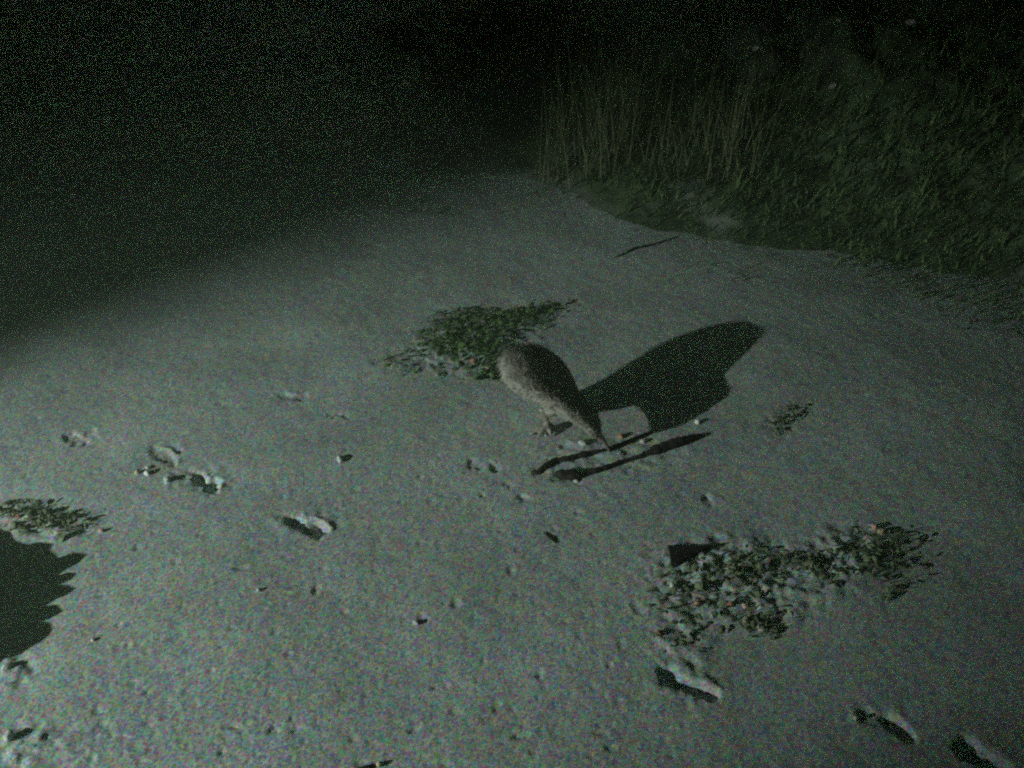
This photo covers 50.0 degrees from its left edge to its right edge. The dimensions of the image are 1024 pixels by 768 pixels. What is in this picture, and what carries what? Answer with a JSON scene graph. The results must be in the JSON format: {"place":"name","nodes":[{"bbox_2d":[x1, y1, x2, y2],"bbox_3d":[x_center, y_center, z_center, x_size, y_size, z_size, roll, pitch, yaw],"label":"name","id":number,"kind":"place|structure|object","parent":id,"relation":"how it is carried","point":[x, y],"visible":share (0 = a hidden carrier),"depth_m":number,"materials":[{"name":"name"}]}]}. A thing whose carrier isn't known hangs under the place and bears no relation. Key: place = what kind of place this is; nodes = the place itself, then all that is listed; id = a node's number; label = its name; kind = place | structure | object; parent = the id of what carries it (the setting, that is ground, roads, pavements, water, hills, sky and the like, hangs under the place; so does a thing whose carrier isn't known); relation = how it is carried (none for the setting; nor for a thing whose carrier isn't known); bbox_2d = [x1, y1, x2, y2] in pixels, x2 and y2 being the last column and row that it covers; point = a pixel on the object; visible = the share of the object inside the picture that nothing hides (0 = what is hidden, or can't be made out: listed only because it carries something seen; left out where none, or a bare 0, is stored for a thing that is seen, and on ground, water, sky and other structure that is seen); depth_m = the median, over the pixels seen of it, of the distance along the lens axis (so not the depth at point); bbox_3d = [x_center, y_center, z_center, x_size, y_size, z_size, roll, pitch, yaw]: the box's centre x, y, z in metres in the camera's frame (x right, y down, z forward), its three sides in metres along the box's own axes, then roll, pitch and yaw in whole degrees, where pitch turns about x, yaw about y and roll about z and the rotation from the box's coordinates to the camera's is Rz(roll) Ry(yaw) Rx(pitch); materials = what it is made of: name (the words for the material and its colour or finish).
{"place":"outdoors","nodes":[
{"label":"outdoors","id":0,"kind":"place"},
{"bbox_2d":[0,149,1023,767],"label":"ground","id":1,"kind":"structure","parent":0,"point":[212,333],"depth_m":2.46,"materials":[{"name":"grey soil"}]},
{"bbox_2d":[1,661,12,670],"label":"clod","id":2,"kind":"object","parent":1,"relation":"on","point":[6,665],"visible":1,"depth_m":2.03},
{"bbox_2d":[3,729,13,741],"bbox_3d":[-0.874,0.610,1.907,0.018,0.013,0.022,-18,39,-24],"label":"clod","id":3,"kind":"object","parent":1,"relation":"on","point":[8,735],"visible":1,"depth_m":1.90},
{"bbox_2d":[0,499,90,542],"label":"plant","id":4,"kind":"object","parent":1,"relation":"on","point":[35,522],"visible":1,"depth_m":2.36,"materials":[{"name":"green plant"}]},
{"bbox_2d":[163,476,170,482],"bbox_3d":[-0.777,0.215,2.477,0.016,0.012,0.018,19,39,25],"label":"clod","id":5,"kind":"object","parent":1,"relation":"on","point":[166,479],"visible":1,"depth_m":2.47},
{"bbox_2d":[337,455,342,462],"bbox_3d":[-0.397,0.173,2.538,0.016,0.013,0.025,-2,35,-3],"label":"clod","id":6,"kind":"object","parent":1,"relation":"on","point":[339,458],"visible":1,"depth_m":2.53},
{"bbox_2d":[357,764,375,767],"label":"twig","id":7,"kind":"object","parent":1,"relation":"on","point":[370,766],"visible":1,"depth_m":1.86,"materials":[{"name":"brown wood"}]},
{"bbox_2d":[369,299,562,381],"bbox_3d":[-0.112,-0.146,2.970,0.363,0.052,0.518,16,38,21],"label":"plant","id":8,"kind":"object","parent":1,"relation":"on","point":[462,343],"visible":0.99,"depth_m":2.96,"materials":[{"name":"green plant"}]},
{"bbox_2d":[543,532,556,543],"bbox_3d":[0.080,0.326,2.326,0.008,0.007,0.044,-24,42,-30],"label":"twig","id":9,"kind":"object","parent":1,"relation":"on","point":[549,537],"visible":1,"depth_m":2.32,"materials":[{"name":"brown wood"}]},
{"bbox_2d":[494,339,610,451],"bbox_3d":[0.094,0.011,2.610,0.285,0.211,0.289,0,35,0],"label":"kiwi bird","id":10,"kind":"object","parent":1,"relation":"on","point":[542,376],"visible":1,"depth_m":2.55},
{"bbox_2d":[578,440,586,445],"bbox_3d":[0.166,0.139,2.582,0.023,0.011,0.017,11,36,15],"label":"clod","id":11,"kind":"object","parent":1,"relation":"on","point":[582,442],"visible":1,"depth_m":2.58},
{"bbox_2d":[535,430,656,474],"bbox_3d":[0.197,0.155,2.565,0.333,0.022,0.032,-16,38,-21],"label":"twig","id":12,"kind":"object","parent":1,"relation":"on","point":[552,462],"visible":1,"depth_m":2.54,"materials":[{"name":"brown wood"}]},
{"bbox_2d":[618,433,623,438],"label":"pebble","id":13,"kind":"object","parent":1,"relation":"on","point":[620,435],"visible":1,"depth_m":2.60,"materials":[{"name":"beige stone"}]},
{"bbox_2d":[555,433,702,480],"bbox_3d":[0.279,0.169,2.541,0.387,0.035,0.042,-13,37,-18],"label":"twig","id":14,"kind":"object","parent":1,"relation":"on","point":[654,449],"visible":1,"depth_m":2.54,"materials":[{"name":"brown wood"}]},
{"bbox_2d":[616,237,675,257],"bbox_3d":[0.415,-0.427,3.400,0.241,0.011,0.021,-20,40,-26],"label":"twig","id":15,"kind":"object","parent":1,"relation":"on","point":[638,247],"visible":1,"depth_m":3.39,"materials":[{"name":"brown wood"}]},
{"bbox_2d":[656,629,661,636],"bbox_3d":[0.281,0.477,2.105,0.015,0.011,0.014,-16,38,-21],"label":"pebble","id":16,"kind":"object","parent":1,"relation":"on","point":[658,631],"visible":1,"depth_m":2.10,"materials":[{"name":"orange stone"}]},
{"bbox_2d":[668,544,710,566],"bbox_3d":[0.370,0.355,2.276,0.088,0.020,0.058,0,35,0],"label":"flake","id":17,"kind":"object","parent":1,"relation":"on","point":[679,555],"visible":1,"depth_m":2.28,"materials":[{"name":"black"}]},
{"bbox_2d":[695,600,701,605],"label":"pebble","id":18,"kind":"object","parent":1,"relation":"on","point":[698,603],"visible":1,"depth_m":2.17,"materials":[{"name":"beige stone"}]},
{"bbox_2d":[726,601,733,606],"bbox_3d":[0.430,0.434,2.165,0.014,0.014,0.013,-16,38,-21],"label":"pebble","id":19,"kind":"object","parent":1,"relation":"on","point":[729,603],"visible":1,"depth_m":2.16,"materials":[{"name":"orange stone"}]},
{"bbox_2d":[756,624,763,630],"bbox_3d":[0.479,0.470,2.117,0.016,0.012,0.016,-4,35,-5],"label":"pebble","id":20,"kind":"object","parent":1,"relation":"on","point":[759,626],"visible":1,"depth_m":2.11,"materials":[{"name":"stone"}]},
{"bbox_2d":[646,523,909,655],"bbox_3d":[0.542,0.393,2.219,0.644,0.048,0.260,-13,37,-18],"label":"plant","id":21,"kind":"object","parent":1,"relation":"on","point":[753,566],"visible":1,"depth_m":2.23,"materials":[{"name":"green plant"}]},
{"bbox_2d":[766,405,798,434],"bbox_3d":[0.652,0.083,2.651,0.062,0.024,0.142,15,38,20],"label":"plant","id":22,"kind":"object","parent":1,"relation":"on","point":[781,419],"visible":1,"depth_m":2.64,"materials":[{"name":"green plant"}]},
{"bbox_2d":[870,523,877,529],"bbox_3d":[0.773,0.306,2.345,0.017,0.013,0.015,26,42,32],"label":"pebble","id":23,"kind":"object","parent":1,"relation":"on","point":[873,526],"visible":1,"depth_m":2.34,"materials":[{"name":"pink stone"}]},
{"bbox_2d":[877,528,884,533],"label":"pebble","id":24,"kind":"object","parent":1,"relation":"on","point":[882,531],"visible":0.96,"depth_m":2.33,"materials":[{"name":"yellow stone"}]},
{"bbox_2d":[0,0,1023,283],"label":"hillside","id":25,"kind":"structure","parent":0,"point":[92,80],"depth_m":4.00,"materials":[{"name":"green plant"}]},
{"bbox_2d":[464,1,715,189],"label":"tall grass","id":26,"kind":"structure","parent":25,"relation":"on","point":[563,160],"depth_m":3.69,"materials":[{"name":"plant"}]},
{"bbox_2d":[351,0,1023,335],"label":"undergrowth","id":27,"kind":"object","parent":25,"relation":"on","point":[943,50],"visible":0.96,"depth_m":3.68,"materials":[{"name":"green plant"}]},
{"bbox_2d":[905,19,916,24],"bbox_3d":[1.331,-1.208,3.668,0.038,0.021,0.009,3,-7,9],"label":"dead leaf","id":28,"kind":"object","parent":27,"relation":"on","point":[910,22],"visible":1,"depth_m":3.67,"materials":[{"name":"plant"}]},
{"bbox_2d":[595,34,842,184],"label":"tall grass","id":29,"kind":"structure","parent":25,"relation":"on","point":[743,106],"depth_m":3.63,"materials":[{"name":"plant"}]}
]}

